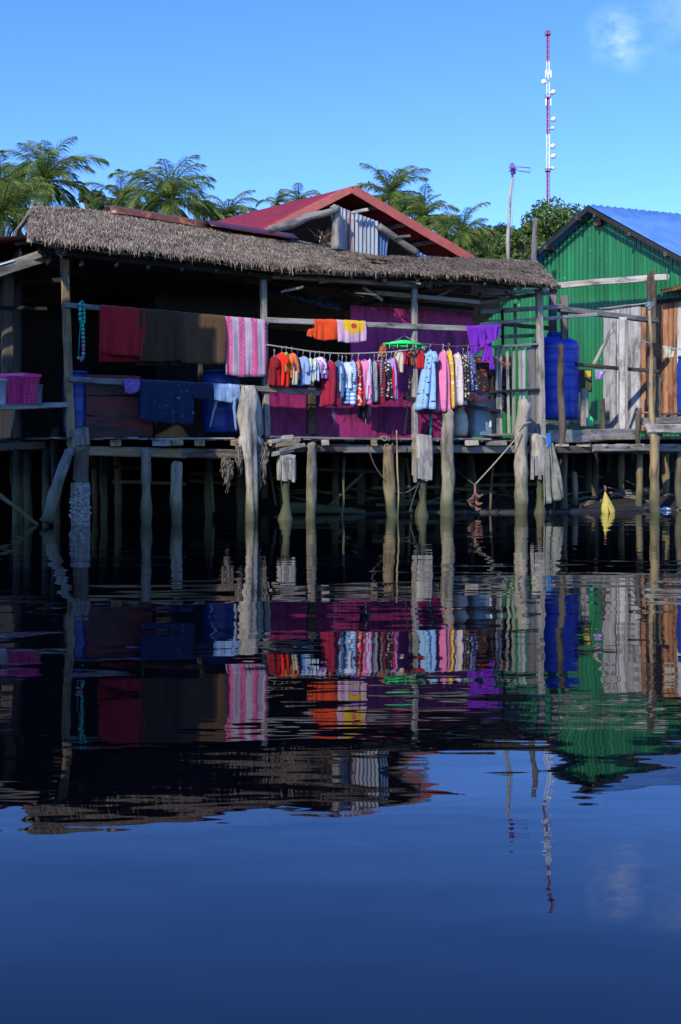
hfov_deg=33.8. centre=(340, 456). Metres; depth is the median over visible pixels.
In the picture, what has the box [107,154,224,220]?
palm tree
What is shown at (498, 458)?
mooring rope
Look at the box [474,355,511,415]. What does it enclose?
flower cloth
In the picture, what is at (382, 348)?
shirt
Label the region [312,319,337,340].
towel
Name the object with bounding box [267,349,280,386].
dress
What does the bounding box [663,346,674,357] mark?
rag
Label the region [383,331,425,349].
peg rack
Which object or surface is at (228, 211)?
palm tree
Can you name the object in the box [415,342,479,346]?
clothes rope
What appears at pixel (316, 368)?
shirt
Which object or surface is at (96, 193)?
tree
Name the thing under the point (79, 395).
barrel
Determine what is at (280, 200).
palm tree
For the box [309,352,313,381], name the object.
shirt
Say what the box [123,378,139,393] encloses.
head scarf
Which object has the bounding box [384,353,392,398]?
dress
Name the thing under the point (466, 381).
dress
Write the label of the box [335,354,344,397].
shirt
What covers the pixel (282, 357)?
dress
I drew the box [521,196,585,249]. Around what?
tree
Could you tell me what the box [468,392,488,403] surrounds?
cloth heap
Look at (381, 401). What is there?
shirt
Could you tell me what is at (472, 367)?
blouse
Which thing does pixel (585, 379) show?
sign board
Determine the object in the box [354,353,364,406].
dress
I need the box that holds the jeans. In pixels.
[209,383,239,429]
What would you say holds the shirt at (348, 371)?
hanging from the clothes rope at (347, 353)
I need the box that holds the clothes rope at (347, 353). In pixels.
[267,344,431,353]
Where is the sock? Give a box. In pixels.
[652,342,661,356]
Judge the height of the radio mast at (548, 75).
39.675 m
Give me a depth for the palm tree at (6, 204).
51.57 m
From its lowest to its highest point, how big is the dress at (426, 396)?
1.233 m
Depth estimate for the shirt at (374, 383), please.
20.31 m
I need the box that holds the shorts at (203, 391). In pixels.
[193,382,213,399]
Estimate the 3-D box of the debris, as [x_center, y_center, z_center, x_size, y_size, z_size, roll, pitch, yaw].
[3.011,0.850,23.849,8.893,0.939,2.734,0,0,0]
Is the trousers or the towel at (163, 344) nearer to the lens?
the towel at (163, 344)
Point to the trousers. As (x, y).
(364, 411)
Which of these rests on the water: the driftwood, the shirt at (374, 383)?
the driftwood
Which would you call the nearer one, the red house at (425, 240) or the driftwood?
the driftwood
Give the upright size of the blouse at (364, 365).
0.929 m
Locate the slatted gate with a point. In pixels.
(533, 389)
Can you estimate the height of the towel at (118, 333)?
0.938 m
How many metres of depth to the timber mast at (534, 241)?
27.45 m
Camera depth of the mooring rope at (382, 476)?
20.32 m
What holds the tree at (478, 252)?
on the ground
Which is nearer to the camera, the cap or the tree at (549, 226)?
the cap
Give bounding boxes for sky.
[0,0,680,236]
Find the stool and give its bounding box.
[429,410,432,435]
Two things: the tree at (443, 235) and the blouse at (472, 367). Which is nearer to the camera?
the blouse at (472, 367)
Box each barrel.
[62,370,89,432]
[201,369,240,432]
[677,356,680,415]
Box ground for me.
[130,445,680,509]
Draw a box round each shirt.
[285,346,289,371]
[294,351,300,380]
[295,350,313,386]
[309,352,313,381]
[312,353,318,381]
[320,353,327,379]
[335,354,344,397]
[339,356,345,391]
[342,354,356,405]
[344,356,352,389]
[366,353,371,399]
[372,354,378,402]
[372,354,385,404]
[378,344,385,358]
[379,353,384,397]
[385,352,397,400]
[392,352,398,398]
[407,351,414,366]
[416,350,424,368]
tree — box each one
[0,136,109,213]
[0,150,55,236]
[2,168,49,224]
[69,189,107,210]
[82,176,148,209]
[103,194,160,211]
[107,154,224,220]
[195,190,258,220]
[255,190,299,207]
[276,182,320,202]
[356,163,430,212]
[393,183,460,235]
[395,196,441,231]
[425,202,505,258]
[440,214,466,242]
[466,222,506,247]
[466,232,498,259]
[489,223,545,260]
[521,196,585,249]
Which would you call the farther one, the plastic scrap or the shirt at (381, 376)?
the plastic scrap
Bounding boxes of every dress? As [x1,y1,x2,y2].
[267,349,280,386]
[270,349,288,386]
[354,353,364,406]
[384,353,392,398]
[414,345,438,409]
[433,344,450,412]
[446,343,454,408]
[453,346,466,406]
[461,348,469,399]
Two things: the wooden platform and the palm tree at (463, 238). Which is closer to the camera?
the wooden platform
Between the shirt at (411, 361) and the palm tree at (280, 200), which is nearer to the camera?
the shirt at (411, 361)
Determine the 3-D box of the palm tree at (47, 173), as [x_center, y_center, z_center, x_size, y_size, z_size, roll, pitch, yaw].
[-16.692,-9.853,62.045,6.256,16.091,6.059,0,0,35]
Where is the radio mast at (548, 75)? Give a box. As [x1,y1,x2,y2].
[541,30,555,212]
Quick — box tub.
[465,399,503,435]
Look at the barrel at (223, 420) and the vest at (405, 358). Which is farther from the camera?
the vest at (405, 358)
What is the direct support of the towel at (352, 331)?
hanging from the stilt house at (289, 281)
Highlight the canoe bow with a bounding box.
[601,485,614,512]
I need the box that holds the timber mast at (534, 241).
[531,218,537,261]
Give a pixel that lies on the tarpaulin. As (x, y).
(552, 484)
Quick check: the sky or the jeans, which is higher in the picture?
the sky
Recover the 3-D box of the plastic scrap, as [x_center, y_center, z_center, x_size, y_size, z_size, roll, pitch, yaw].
[6.637,1.063,22.900,0.258,0.081,0.082,0,0,0]
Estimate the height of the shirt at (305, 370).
0.640 m
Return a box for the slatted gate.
[488,343,539,435]
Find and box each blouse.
[317,351,328,373]
[360,354,371,404]
[464,346,478,391]
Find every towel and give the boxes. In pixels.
[99,305,144,361]
[137,308,183,364]
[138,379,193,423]
[180,312,225,364]
[225,316,265,376]
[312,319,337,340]
[336,319,366,342]
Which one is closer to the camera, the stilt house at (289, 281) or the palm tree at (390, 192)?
the stilt house at (289, 281)
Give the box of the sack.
[454,406,468,435]
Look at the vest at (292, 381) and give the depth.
19.63 m
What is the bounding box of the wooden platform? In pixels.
[478,271,680,511]
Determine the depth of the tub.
21.75 m
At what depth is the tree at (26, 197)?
75.70 m
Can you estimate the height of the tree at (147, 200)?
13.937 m
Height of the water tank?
1.931 m
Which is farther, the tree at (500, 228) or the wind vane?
the tree at (500, 228)
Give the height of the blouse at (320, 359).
0.418 m
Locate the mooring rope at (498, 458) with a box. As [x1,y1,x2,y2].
[475,432,521,484]
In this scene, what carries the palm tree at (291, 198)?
on the ground
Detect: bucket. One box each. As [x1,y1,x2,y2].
[0,379,7,403]
[31,384,42,402]
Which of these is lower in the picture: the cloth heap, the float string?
the cloth heap
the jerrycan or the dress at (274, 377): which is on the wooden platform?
the jerrycan
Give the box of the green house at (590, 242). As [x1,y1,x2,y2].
[472,204,680,444]
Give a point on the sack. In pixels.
(461, 423)
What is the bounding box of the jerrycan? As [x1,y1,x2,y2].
[585,414,593,426]
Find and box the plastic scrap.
[660,507,670,510]
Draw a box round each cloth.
[466,325,501,369]
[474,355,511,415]
[476,391,490,396]
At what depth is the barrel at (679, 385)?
25.10 m
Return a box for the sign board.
[579,370,591,391]
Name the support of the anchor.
hanging from the mooring rope
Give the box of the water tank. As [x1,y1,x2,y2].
[531,332,578,419]
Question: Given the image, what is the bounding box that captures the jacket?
[288,348,299,378]
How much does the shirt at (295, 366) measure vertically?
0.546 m
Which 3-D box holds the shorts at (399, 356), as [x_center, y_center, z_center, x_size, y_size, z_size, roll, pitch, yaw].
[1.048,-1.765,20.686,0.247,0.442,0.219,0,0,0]
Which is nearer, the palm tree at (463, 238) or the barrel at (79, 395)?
the barrel at (79, 395)
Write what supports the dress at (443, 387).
hanging from the clothes rope at (446, 345)
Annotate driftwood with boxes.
[290,502,365,513]
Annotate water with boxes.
[0,510,680,1023]
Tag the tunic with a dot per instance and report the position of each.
(329, 391)
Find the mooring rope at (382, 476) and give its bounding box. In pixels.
[367,445,417,493]
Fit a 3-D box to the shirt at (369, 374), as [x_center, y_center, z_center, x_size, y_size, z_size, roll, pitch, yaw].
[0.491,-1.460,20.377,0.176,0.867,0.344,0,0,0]
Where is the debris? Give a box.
[275,480,680,510]
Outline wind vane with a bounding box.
[506,163,530,259]
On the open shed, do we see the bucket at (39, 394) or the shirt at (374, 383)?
the bucket at (39, 394)
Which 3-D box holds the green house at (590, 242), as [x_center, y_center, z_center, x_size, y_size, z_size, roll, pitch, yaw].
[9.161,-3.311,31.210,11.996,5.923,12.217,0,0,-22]
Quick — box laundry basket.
[0,373,40,403]
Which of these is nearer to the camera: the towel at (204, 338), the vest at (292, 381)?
the towel at (204, 338)
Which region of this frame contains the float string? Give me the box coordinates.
[77,300,85,361]
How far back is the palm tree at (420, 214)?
63.66 m
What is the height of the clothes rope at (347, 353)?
0.249 m
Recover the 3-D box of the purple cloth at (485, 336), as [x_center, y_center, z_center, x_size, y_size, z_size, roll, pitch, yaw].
[2.766,-2.098,21.361,0.814,0.892,0.221,0,0,-22]
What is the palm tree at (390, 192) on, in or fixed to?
on the ground
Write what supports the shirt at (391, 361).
hanging from the clothes rope at (347, 353)
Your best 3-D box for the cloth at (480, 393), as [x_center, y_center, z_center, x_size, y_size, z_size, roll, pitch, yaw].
[2.756,-1.160,21.922,0.395,0.260,0.425,0,0,0]
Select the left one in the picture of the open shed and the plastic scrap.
the open shed
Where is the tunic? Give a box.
[319,354,338,406]
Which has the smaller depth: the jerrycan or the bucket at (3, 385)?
the bucket at (3, 385)
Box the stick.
[396,430,398,517]
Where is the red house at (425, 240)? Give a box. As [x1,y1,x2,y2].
[217,185,509,445]
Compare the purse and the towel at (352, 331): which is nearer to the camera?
the towel at (352, 331)
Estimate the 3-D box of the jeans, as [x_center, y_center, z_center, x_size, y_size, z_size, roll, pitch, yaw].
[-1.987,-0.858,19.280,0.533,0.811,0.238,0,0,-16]
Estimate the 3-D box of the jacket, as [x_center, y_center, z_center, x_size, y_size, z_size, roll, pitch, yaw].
[-0.843,-1.648,19.740,0.234,0.576,0.353,0,0,-36]
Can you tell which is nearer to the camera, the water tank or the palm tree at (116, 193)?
the water tank
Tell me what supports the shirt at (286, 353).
hanging from the clothes rope at (347, 353)
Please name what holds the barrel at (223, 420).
on the stilt house at (289, 281)
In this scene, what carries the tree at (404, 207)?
on the ground
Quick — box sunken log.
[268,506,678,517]
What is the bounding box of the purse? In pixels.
[595,370,604,380]
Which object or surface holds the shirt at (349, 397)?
hanging from the clothes rope at (347, 353)
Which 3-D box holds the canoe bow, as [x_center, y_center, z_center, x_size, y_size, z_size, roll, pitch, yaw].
[5.232,0.953,21.912,0.278,0.794,0.193,0,0,0]
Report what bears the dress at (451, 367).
hanging from the clothes rope at (446, 345)
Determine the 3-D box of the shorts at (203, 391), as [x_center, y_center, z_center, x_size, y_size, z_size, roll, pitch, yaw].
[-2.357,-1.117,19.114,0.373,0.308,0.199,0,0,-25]
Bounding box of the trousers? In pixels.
[358,404,369,418]
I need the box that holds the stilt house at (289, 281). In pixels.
[0,203,602,524]
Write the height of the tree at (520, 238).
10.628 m
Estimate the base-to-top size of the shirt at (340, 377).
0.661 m
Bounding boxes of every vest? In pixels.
[289,368,297,385]
[403,351,407,365]
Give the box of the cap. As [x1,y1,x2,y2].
[307,329,314,337]
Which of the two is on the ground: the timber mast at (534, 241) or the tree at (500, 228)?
the tree at (500, 228)
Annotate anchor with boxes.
[467,485,482,511]
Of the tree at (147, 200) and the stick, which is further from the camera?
the tree at (147, 200)
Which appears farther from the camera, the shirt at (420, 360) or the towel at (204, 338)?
the shirt at (420, 360)
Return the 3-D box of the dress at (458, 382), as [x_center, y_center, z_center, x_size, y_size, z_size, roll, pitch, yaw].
[2.197,-1.516,21.113,0.350,1.125,0.369,0,0,29]
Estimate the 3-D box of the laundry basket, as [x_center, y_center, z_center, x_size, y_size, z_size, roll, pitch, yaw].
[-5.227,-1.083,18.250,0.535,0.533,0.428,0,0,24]
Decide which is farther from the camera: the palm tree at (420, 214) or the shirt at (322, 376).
the palm tree at (420, 214)
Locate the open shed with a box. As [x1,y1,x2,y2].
[0,236,146,523]
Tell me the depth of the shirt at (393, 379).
20.51 m
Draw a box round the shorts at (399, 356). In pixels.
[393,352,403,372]
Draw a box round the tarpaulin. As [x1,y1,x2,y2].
[543,433,563,505]

